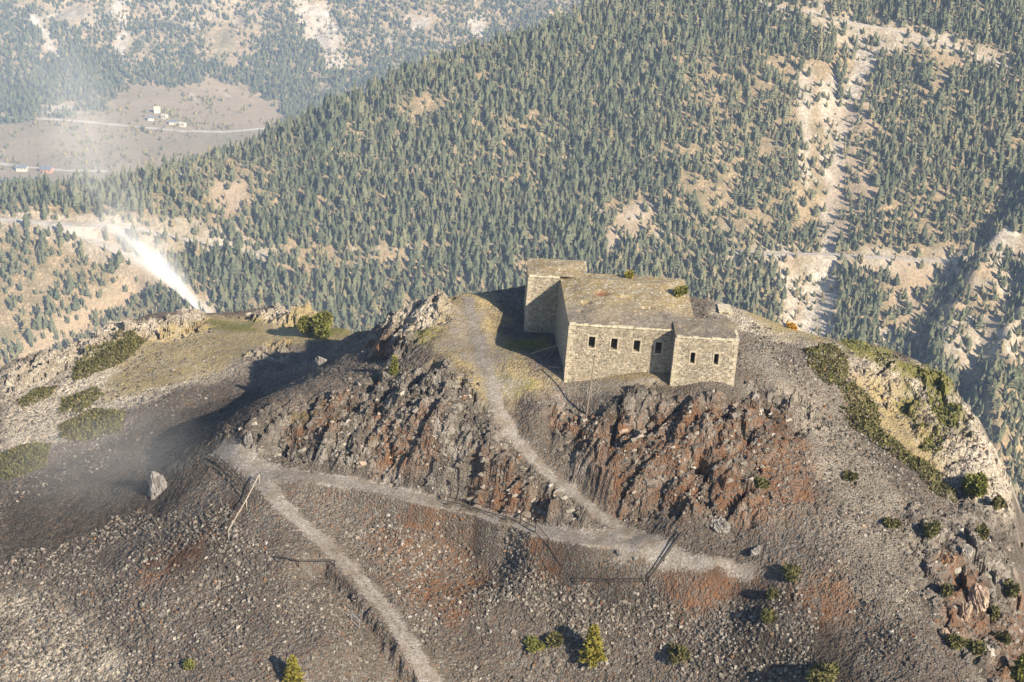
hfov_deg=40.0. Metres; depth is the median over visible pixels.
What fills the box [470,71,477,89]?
conifer tree
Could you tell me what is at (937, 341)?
conifer tree
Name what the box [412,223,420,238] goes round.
conifer tree
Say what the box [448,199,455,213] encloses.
conifer tree
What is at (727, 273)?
conifer tree
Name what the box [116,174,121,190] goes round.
conifer tree
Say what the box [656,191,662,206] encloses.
conifer tree
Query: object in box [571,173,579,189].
conifer tree
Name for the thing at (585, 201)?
conifer tree
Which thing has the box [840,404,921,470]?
juniper mat
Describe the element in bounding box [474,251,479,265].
conifer tree
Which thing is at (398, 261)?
conifer tree
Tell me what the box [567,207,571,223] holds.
conifer tree
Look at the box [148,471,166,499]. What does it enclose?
boulder
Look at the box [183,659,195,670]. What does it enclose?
shrub
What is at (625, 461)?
broken rock
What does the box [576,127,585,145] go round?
conifer tree
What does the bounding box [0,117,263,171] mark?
valley road
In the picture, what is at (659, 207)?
conifer tree
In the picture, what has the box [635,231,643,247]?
conifer tree
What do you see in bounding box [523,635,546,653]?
shrub
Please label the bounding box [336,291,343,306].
conifer tree
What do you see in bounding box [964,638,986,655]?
shrub
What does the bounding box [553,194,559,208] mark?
conifer tree
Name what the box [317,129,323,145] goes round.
conifer tree
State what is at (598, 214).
conifer tree
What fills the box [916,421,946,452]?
juniper mat
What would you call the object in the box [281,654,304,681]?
larch tree
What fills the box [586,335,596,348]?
window
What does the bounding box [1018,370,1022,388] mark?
conifer tree
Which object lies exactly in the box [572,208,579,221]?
conifer tree
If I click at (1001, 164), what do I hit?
conifer tree
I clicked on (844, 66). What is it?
conifer tree
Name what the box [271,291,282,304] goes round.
conifer tree
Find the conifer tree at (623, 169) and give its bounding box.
[620,162,625,179]
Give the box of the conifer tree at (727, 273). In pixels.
[725,262,729,278]
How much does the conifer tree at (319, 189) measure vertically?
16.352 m
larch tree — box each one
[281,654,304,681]
[577,623,607,667]
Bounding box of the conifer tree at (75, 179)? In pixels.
[73,172,77,187]
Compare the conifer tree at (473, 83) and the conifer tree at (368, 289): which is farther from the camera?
the conifer tree at (473, 83)
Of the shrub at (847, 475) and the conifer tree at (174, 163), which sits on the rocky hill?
the shrub at (847, 475)
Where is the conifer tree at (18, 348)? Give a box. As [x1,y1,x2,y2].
[14,337,22,353]
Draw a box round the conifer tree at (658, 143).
[653,136,659,152]
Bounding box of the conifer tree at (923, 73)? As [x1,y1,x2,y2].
[919,64,927,82]
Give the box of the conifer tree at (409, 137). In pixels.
[404,128,412,146]
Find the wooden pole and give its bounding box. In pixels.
[586,355,595,414]
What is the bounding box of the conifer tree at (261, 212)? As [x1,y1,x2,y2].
[257,206,262,220]
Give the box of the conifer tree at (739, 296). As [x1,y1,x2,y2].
[736,288,743,305]
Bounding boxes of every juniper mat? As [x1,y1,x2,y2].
[0,440,52,479]
[15,385,57,406]
[58,386,104,412]
[58,407,125,441]
[71,328,146,379]
[803,341,849,385]
[838,380,881,425]
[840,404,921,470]
[841,337,874,350]
[874,351,897,371]
[901,451,958,504]
[908,362,957,395]
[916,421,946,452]
[925,391,962,426]
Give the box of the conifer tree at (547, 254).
[544,245,550,258]
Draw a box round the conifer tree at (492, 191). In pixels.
[490,183,494,198]
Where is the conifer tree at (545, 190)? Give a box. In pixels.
[543,184,548,201]
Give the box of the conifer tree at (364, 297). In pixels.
[361,290,366,305]
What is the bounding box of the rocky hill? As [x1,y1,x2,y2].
[0,285,1023,681]
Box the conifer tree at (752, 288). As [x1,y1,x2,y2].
[750,280,755,296]
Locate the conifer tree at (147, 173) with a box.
[143,163,151,181]
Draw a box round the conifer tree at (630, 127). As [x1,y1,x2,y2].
[628,120,631,135]
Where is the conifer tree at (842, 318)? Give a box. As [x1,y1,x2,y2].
[839,310,844,326]
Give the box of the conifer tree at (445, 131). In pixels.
[442,124,448,138]
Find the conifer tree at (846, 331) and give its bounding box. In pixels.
[843,321,850,338]
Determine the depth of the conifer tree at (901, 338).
1042.46 m
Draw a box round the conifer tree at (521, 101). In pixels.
[517,93,525,110]
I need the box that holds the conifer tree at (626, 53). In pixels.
[621,46,629,61]
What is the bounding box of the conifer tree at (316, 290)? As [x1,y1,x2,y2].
[314,282,319,296]
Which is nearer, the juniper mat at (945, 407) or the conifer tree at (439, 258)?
the juniper mat at (945, 407)
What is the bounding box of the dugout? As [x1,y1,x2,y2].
[717,304,732,313]
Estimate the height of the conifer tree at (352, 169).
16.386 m
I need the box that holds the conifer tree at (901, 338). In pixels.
[898,329,903,345]
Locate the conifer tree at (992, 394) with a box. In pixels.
[988,382,997,400]
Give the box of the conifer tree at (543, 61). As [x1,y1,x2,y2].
[539,50,546,67]
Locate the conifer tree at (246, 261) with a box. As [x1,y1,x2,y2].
[244,254,249,270]
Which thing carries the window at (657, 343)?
in the stone barracks
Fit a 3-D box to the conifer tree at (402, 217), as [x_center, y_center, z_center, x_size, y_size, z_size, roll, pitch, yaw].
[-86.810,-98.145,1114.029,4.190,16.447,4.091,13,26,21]
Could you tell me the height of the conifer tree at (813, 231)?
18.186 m
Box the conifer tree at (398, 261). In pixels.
[394,253,400,265]
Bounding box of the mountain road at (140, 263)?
[0,1,1010,312]
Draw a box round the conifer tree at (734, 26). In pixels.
[732,20,736,34]
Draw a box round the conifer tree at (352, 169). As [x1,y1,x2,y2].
[350,164,354,178]
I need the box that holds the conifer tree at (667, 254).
[665,246,670,261]
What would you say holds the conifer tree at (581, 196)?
on the mountainside
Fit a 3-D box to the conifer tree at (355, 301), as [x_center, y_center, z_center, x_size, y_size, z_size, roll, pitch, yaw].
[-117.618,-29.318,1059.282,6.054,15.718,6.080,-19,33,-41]
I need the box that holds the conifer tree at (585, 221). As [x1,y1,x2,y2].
[583,214,588,226]
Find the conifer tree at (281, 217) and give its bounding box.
[277,211,285,226]
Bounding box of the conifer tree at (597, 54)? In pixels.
[593,48,599,62]
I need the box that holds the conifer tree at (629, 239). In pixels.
[625,233,634,249]
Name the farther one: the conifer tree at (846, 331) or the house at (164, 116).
the house at (164, 116)
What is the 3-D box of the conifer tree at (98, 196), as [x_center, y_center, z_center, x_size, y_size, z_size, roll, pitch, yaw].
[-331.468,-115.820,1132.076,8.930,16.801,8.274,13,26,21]
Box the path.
[210,297,755,681]
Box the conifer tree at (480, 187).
[477,176,484,192]
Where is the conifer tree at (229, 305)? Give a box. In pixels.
[225,299,233,311]
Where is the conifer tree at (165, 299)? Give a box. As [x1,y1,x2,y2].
[161,288,168,304]
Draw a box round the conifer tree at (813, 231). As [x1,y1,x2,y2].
[810,221,816,239]
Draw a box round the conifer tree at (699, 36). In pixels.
[695,27,703,44]
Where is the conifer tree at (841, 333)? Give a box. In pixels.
[839,323,843,338]
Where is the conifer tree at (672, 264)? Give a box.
[669,254,674,269]
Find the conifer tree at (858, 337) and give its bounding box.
[855,328,862,340]
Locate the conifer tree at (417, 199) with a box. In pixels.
[412,189,419,205]
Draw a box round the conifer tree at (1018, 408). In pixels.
[1013,400,1020,417]
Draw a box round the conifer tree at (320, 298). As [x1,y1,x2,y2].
[318,292,322,306]
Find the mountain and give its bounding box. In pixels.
[0,0,598,182]
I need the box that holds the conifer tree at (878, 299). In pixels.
[872,292,882,306]
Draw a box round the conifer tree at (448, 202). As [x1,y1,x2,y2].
[445,195,450,210]
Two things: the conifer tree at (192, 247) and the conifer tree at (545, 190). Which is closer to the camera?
the conifer tree at (192, 247)
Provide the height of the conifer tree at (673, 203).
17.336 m
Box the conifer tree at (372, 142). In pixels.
[369,135,375,152]
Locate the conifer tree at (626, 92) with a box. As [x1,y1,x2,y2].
[622,80,631,99]
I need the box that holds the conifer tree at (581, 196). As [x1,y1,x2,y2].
[578,188,583,202]
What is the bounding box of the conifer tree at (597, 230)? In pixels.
[594,219,600,234]
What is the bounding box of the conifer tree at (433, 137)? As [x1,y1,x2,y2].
[427,132,436,144]
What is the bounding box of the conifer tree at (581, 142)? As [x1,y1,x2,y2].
[578,134,583,150]
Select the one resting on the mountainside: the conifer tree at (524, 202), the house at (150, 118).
the conifer tree at (524, 202)
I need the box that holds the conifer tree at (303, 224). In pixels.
[300,219,306,235]
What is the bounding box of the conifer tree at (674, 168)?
[671,157,676,175]
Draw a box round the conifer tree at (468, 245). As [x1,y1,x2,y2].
[464,237,469,252]
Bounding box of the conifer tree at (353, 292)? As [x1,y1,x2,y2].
[350,285,357,301]
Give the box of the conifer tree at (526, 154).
[523,142,529,159]
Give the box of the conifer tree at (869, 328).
[866,320,871,335]
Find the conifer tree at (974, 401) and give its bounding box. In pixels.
[970,390,978,409]
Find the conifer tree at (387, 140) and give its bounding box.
[383,137,390,154]
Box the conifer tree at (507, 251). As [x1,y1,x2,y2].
[504,243,509,258]
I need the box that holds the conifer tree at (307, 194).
[304,188,311,204]
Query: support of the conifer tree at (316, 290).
on the mountainside
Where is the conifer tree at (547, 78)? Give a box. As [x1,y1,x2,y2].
[545,71,549,87]
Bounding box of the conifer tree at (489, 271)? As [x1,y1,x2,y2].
[486,259,492,275]
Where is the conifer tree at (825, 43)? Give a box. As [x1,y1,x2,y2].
[821,36,827,51]
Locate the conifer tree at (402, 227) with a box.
[399,222,406,235]
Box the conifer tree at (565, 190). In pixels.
[564,183,567,198]
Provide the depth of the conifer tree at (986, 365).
997.85 m
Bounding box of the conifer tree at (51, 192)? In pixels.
[48,182,56,200]
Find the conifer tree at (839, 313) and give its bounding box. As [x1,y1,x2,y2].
[835,305,840,320]
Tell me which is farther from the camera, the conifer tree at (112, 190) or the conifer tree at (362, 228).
the conifer tree at (112, 190)
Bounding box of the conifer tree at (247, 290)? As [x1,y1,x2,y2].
[241,281,251,300]
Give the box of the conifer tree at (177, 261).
[174,253,179,268]
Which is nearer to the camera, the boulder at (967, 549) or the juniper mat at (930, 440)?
the boulder at (967, 549)
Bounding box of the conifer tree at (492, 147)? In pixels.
[488,135,496,152]
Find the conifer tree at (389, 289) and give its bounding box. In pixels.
[388,281,391,295]
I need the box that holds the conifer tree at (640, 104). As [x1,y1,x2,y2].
[638,95,643,112]
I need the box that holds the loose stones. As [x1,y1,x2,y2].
[0,323,1021,681]
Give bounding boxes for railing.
[215,454,246,492]
[228,474,259,538]
[278,555,334,567]
[447,497,535,526]
[535,523,561,566]
[574,577,645,585]
[648,530,682,582]
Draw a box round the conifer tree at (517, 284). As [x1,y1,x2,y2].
[514,278,520,286]
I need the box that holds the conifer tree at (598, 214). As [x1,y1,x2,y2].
[595,206,601,221]
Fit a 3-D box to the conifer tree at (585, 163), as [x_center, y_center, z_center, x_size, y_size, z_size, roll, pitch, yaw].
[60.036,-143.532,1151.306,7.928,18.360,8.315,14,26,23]
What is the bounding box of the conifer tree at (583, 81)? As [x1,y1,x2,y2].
[579,73,585,88]
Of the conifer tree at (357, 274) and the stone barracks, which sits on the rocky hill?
the stone barracks
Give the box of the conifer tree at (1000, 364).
[998,356,1002,369]
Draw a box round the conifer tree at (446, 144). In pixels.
[442,133,449,150]
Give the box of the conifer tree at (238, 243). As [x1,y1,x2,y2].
[234,233,242,252]
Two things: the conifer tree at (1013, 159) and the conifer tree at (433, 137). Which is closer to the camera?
the conifer tree at (1013, 159)
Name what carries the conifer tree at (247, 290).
on the mountainside
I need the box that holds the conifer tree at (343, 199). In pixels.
[338,193,347,208]
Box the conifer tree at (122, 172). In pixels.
[120,163,124,180]
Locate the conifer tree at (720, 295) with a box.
[715,289,723,302]
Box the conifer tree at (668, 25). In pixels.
[665,19,671,36]
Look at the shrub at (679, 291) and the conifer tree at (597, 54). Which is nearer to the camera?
the shrub at (679, 291)
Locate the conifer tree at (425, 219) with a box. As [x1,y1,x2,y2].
[422,211,430,225]
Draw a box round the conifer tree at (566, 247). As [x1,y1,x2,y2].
[563,236,569,254]
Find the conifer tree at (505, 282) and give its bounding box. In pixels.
[503,277,510,288]
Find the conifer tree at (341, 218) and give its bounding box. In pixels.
[338,211,343,224]
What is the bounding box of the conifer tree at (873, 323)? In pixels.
[870,317,875,330]
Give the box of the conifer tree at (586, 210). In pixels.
[583,204,588,216]
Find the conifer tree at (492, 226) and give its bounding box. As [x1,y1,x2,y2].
[487,218,496,235]
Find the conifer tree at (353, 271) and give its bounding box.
[350,264,355,277]
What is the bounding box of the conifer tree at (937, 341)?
[930,334,940,349]
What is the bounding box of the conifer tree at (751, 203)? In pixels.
[747,191,757,208]
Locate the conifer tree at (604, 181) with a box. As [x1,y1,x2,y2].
[599,176,607,191]
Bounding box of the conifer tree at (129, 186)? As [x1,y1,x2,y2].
[127,179,132,195]
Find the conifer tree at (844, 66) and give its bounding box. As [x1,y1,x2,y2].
[840,59,847,75]
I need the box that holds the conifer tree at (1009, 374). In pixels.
[1002,363,1012,383]
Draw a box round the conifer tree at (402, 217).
[400,208,404,222]
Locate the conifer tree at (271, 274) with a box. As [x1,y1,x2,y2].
[267,267,274,281]
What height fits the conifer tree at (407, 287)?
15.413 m
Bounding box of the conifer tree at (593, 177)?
[590,168,596,184]
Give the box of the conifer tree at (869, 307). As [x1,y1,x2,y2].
[866,295,872,314]
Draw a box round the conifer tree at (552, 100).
[547,91,557,109]
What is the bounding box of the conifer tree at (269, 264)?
[267,255,271,271]
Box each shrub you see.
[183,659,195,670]
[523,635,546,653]
[545,631,564,647]
[624,270,633,278]
[667,643,691,663]
[672,285,688,297]
[753,474,770,488]
[760,607,778,623]
[765,586,778,599]
[779,562,801,582]
[785,322,797,329]
[804,660,838,681]
[841,469,858,481]
[881,517,901,527]
[922,520,940,539]
[940,582,954,598]
[943,633,966,649]
[960,472,988,499]
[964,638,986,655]
[974,522,990,540]
[986,604,1000,621]
[990,494,1005,509]
[994,630,1012,644]
[1001,577,1020,598]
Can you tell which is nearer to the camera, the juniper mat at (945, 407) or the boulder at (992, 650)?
the boulder at (992, 650)
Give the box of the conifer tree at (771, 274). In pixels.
[769,266,773,282]
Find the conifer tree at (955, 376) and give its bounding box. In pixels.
[952,369,957,384]
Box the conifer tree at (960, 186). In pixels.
[955,177,964,193]
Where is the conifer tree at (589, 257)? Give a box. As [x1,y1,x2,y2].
[587,250,591,265]
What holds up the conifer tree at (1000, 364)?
on the mountainside
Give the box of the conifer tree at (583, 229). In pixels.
[582,223,586,237]
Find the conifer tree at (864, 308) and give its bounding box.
[860,298,866,315]
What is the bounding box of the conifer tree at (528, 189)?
[524,179,532,196]
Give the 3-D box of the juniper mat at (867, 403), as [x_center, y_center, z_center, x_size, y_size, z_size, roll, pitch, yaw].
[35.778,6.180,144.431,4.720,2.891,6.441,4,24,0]
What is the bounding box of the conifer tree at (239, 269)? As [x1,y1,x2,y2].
[235,258,242,276]
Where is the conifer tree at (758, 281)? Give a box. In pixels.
[755,270,761,288]
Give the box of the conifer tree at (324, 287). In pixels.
[320,278,327,293]
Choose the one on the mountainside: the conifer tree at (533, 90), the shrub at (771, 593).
the conifer tree at (533, 90)
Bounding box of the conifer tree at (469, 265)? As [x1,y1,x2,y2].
[465,256,472,272]
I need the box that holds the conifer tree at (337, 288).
[335,278,338,294]
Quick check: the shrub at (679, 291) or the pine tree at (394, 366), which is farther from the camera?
the shrub at (679, 291)
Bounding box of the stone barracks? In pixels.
[524,258,739,385]
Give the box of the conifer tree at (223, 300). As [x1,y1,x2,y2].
[219,290,227,306]
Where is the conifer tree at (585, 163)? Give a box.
[580,156,588,171]
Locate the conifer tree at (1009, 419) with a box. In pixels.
[1006,406,1012,424]
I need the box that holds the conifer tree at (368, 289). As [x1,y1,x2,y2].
[365,279,370,297]
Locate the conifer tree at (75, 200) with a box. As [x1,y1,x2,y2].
[71,188,79,206]
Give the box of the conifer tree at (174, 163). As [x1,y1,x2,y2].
[172,152,177,169]
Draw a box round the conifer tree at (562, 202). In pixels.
[559,190,564,208]
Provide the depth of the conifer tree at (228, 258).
1081.96 m
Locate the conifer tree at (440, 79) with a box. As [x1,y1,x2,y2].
[438,73,443,88]
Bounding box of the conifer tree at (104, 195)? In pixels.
[101,186,107,202]
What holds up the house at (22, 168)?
on the mountain
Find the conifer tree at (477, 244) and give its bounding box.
[473,233,482,250]
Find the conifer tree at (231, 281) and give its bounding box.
[229,274,234,289]
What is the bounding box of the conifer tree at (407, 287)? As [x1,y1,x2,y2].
[404,277,409,292]
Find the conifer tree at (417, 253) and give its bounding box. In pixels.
[413,241,422,259]
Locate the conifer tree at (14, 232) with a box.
[11,221,17,238]
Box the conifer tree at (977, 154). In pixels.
[975,147,978,163]
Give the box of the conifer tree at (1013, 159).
[1012,154,1014,168]
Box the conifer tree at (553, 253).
[550,245,556,258]
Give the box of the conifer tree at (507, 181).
[505,173,510,189]
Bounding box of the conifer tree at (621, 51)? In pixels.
[619,45,623,57]
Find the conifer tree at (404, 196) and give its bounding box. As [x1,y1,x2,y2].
[401,187,407,201]
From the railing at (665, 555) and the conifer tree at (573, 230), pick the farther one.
the conifer tree at (573, 230)
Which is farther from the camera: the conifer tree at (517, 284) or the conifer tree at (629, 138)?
the conifer tree at (629, 138)
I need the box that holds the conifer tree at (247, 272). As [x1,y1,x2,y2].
[243,263,250,281]
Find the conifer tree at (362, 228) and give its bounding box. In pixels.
[359,219,365,235]
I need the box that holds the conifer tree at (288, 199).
[286,190,290,205]
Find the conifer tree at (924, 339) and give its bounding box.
[920,332,927,348]
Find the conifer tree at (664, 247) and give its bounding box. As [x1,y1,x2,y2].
[662,239,666,252]
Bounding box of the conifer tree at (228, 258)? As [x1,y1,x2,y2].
[223,252,230,269]
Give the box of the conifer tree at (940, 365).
[937,359,945,373]
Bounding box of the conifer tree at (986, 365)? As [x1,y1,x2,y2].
[982,360,987,372]
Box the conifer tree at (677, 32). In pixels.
[673,24,680,40]
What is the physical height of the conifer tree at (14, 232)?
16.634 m
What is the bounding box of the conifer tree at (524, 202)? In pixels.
[521,193,526,210]
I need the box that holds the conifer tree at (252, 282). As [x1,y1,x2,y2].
[249,273,257,292]
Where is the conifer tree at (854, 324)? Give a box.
[852,315,856,330]
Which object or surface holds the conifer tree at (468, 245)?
on the mountainside
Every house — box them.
[15,165,27,171]
[39,165,53,172]
[147,116,153,120]
[153,106,160,112]
[160,113,167,119]
[169,120,176,124]
[178,121,185,126]
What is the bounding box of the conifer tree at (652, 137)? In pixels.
[648,128,654,145]
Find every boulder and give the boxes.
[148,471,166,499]
[243,431,252,447]
[314,356,328,366]
[707,516,730,533]
[750,545,760,555]
[938,627,949,635]
[958,602,972,621]
[961,544,972,557]
[967,583,988,613]
[985,645,994,656]
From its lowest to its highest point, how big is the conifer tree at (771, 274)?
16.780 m
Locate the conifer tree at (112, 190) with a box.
[109,184,114,198]
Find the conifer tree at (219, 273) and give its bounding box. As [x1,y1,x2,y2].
[218,265,221,281]
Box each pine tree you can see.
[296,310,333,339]
[388,355,399,374]
[1010,653,1023,681]
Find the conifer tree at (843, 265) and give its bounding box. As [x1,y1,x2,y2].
[838,256,848,274]
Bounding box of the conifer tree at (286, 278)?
[283,268,288,284]
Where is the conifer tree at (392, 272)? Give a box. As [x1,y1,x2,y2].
[390,264,393,278]
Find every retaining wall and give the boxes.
[206,463,244,498]
[444,502,529,532]
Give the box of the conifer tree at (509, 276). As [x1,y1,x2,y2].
[505,268,514,281]
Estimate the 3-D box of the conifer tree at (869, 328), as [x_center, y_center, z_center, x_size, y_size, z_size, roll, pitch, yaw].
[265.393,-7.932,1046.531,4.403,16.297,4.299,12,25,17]
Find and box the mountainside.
[0,0,1023,505]
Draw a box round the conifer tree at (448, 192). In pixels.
[445,182,451,199]
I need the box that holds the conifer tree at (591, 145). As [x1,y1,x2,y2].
[587,138,594,154]
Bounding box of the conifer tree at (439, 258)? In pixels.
[437,247,442,265]
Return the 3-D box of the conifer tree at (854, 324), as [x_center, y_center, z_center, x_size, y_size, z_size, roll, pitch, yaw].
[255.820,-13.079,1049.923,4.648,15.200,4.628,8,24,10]
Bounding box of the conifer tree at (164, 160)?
[161,154,167,169]
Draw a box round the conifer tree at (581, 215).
[579,210,583,224]
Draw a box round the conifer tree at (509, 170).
[507,160,512,176]
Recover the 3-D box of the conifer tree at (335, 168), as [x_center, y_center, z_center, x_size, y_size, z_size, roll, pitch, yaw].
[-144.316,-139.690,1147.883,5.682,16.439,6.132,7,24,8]
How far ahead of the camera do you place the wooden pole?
135.78 m
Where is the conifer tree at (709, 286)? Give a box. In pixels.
[706,276,711,293]
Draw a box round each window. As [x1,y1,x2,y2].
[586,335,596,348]
[609,336,619,350]
[631,338,641,352]
[653,340,663,354]
[688,350,696,364]
[712,352,720,365]
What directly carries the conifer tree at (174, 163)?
on the mountainside
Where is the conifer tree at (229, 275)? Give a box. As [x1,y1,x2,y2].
[228,264,234,279]
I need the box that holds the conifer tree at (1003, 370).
[1002,357,1005,372]
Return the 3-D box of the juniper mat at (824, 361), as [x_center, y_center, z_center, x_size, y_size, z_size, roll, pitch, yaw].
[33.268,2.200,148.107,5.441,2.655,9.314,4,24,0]
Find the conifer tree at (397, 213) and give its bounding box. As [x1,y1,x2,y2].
[394,205,400,220]
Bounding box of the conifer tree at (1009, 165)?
[1003,156,1012,173]
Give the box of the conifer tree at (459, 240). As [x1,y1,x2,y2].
[456,231,461,246]
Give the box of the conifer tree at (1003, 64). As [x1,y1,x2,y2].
[999,58,1005,70]
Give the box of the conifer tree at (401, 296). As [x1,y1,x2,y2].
[398,286,403,301]
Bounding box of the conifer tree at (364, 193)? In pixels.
[361,183,368,200]
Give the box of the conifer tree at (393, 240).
[389,230,397,246]
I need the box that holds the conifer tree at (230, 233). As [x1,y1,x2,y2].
[228,223,233,239]
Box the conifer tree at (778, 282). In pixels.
[772,273,782,290]
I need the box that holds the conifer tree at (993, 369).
[991,360,996,377]
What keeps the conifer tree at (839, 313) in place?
on the mountainside
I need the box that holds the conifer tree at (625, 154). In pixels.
[623,147,628,162]
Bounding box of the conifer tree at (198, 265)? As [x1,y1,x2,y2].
[195,255,200,271]
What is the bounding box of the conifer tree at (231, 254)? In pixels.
[229,248,233,261]
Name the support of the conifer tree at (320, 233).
on the mountainside
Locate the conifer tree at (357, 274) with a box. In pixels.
[352,269,361,284]
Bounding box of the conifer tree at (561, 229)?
[557,222,565,237]
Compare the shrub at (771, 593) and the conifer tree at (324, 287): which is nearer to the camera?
the shrub at (771, 593)
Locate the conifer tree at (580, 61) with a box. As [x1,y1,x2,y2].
[577,51,582,68]
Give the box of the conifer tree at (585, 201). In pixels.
[583,191,588,204]
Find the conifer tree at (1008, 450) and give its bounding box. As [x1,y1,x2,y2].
[1005,438,1011,455]
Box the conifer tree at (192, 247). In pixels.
[190,235,195,253]
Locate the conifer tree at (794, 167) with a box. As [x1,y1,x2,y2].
[793,160,795,175]
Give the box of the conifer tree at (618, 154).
[614,145,621,163]
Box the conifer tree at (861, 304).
[857,295,863,311]
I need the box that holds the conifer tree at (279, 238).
[276,227,282,243]
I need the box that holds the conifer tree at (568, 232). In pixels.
[563,224,573,242]
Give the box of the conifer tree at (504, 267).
[501,261,507,276]
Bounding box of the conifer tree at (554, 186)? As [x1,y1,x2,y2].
[551,178,555,193]
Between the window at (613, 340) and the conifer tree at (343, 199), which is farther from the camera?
the conifer tree at (343, 199)
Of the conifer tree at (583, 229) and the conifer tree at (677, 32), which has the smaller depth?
the conifer tree at (583, 229)
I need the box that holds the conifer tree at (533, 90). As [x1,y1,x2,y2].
[530,81,538,96]
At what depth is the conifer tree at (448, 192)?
1126.70 m
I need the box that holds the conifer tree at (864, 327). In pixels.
[861,320,867,333]
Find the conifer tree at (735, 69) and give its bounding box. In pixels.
[731,57,738,74]
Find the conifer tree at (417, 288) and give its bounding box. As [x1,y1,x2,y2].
[412,279,422,297]
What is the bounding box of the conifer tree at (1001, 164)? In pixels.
[997,154,1004,171]
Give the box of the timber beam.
[530,345,556,354]
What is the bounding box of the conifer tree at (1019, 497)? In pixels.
[1017,490,1021,503]
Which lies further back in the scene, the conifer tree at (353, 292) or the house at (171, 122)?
the house at (171, 122)
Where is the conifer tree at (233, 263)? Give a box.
[229,257,236,274]
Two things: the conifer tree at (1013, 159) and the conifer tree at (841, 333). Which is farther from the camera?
the conifer tree at (1013, 159)
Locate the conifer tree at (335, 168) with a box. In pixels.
[332,160,338,176]
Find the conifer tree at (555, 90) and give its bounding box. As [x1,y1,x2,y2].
[554,83,558,97]
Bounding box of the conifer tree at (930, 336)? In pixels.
[926,327,934,345]
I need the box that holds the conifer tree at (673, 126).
[668,120,676,136]
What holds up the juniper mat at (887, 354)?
on the rocky hill
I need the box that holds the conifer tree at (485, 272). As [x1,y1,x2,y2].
[483,263,486,278]
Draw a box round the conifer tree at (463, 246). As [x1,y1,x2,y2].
[461,235,465,249]
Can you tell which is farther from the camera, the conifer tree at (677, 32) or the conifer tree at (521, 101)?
the conifer tree at (677, 32)
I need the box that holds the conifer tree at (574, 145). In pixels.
[571,139,577,154]
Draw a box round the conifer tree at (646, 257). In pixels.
[644,250,648,262]
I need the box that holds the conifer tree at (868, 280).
[866,273,871,288]
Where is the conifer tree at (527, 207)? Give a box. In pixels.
[523,200,531,217]
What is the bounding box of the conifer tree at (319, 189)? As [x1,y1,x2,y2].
[316,177,322,193]
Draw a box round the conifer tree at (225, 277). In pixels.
[220,266,229,285]
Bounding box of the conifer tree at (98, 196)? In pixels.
[92,188,104,204]
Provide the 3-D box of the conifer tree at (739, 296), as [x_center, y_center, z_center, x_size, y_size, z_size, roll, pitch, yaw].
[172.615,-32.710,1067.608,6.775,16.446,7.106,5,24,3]
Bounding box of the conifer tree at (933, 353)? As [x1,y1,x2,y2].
[928,344,936,362]
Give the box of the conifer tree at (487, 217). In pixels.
[484,212,491,228]
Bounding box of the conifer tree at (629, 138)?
[625,133,631,147]
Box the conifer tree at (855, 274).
[852,266,857,281]
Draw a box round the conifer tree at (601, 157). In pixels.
[597,148,604,164]
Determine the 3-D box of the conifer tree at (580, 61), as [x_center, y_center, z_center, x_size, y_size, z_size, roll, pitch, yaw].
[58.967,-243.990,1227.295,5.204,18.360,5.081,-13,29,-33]
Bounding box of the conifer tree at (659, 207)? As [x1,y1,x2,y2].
[657,198,662,213]
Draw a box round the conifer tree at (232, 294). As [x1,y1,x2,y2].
[231,284,235,299]
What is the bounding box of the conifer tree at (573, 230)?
[570,221,575,237]
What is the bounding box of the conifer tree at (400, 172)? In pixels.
[397,158,403,176]
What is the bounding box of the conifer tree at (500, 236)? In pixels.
[498,224,502,240]
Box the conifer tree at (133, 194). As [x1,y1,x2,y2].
[130,188,135,202]
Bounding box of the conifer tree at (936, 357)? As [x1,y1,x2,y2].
[933,348,939,364]
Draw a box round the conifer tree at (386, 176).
[384,171,388,186]
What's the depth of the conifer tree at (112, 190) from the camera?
1132.70 m
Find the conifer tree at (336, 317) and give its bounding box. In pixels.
[333,308,339,322]
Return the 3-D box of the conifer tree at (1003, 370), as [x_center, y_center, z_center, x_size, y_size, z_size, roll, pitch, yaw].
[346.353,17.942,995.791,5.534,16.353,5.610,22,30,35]
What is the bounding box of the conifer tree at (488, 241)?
[486,231,490,247]
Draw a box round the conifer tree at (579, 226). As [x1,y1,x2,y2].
[577,217,581,231]
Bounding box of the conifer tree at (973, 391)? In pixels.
[967,385,976,402]
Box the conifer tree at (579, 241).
[577,232,582,247]
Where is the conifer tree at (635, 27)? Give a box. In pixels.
[633,19,636,36]
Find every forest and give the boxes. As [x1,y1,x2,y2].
[0,0,598,187]
[0,0,1023,513]
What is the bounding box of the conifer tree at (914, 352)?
[911,341,917,359]
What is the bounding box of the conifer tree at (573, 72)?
[569,64,576,78]
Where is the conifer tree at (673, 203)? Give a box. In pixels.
[669,193,677,210]
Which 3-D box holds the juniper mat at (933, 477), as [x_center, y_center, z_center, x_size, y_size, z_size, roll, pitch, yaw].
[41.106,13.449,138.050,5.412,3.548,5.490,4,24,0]
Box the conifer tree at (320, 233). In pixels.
[316,226,323,243]
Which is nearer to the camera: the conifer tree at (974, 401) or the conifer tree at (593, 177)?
the conifer tree at (974, 401)
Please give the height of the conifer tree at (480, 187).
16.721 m
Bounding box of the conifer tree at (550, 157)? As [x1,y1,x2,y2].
[548,149,552,162]
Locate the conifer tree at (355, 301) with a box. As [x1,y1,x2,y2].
[352,292,358,309]
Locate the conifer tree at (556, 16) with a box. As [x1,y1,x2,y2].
[551,6,558,22]
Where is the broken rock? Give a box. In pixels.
[1,293,1023,681]
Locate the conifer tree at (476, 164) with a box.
[472,156,480,172]
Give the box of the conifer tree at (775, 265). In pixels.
[772,258,776,274]
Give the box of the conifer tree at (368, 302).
[366,291,371,307]

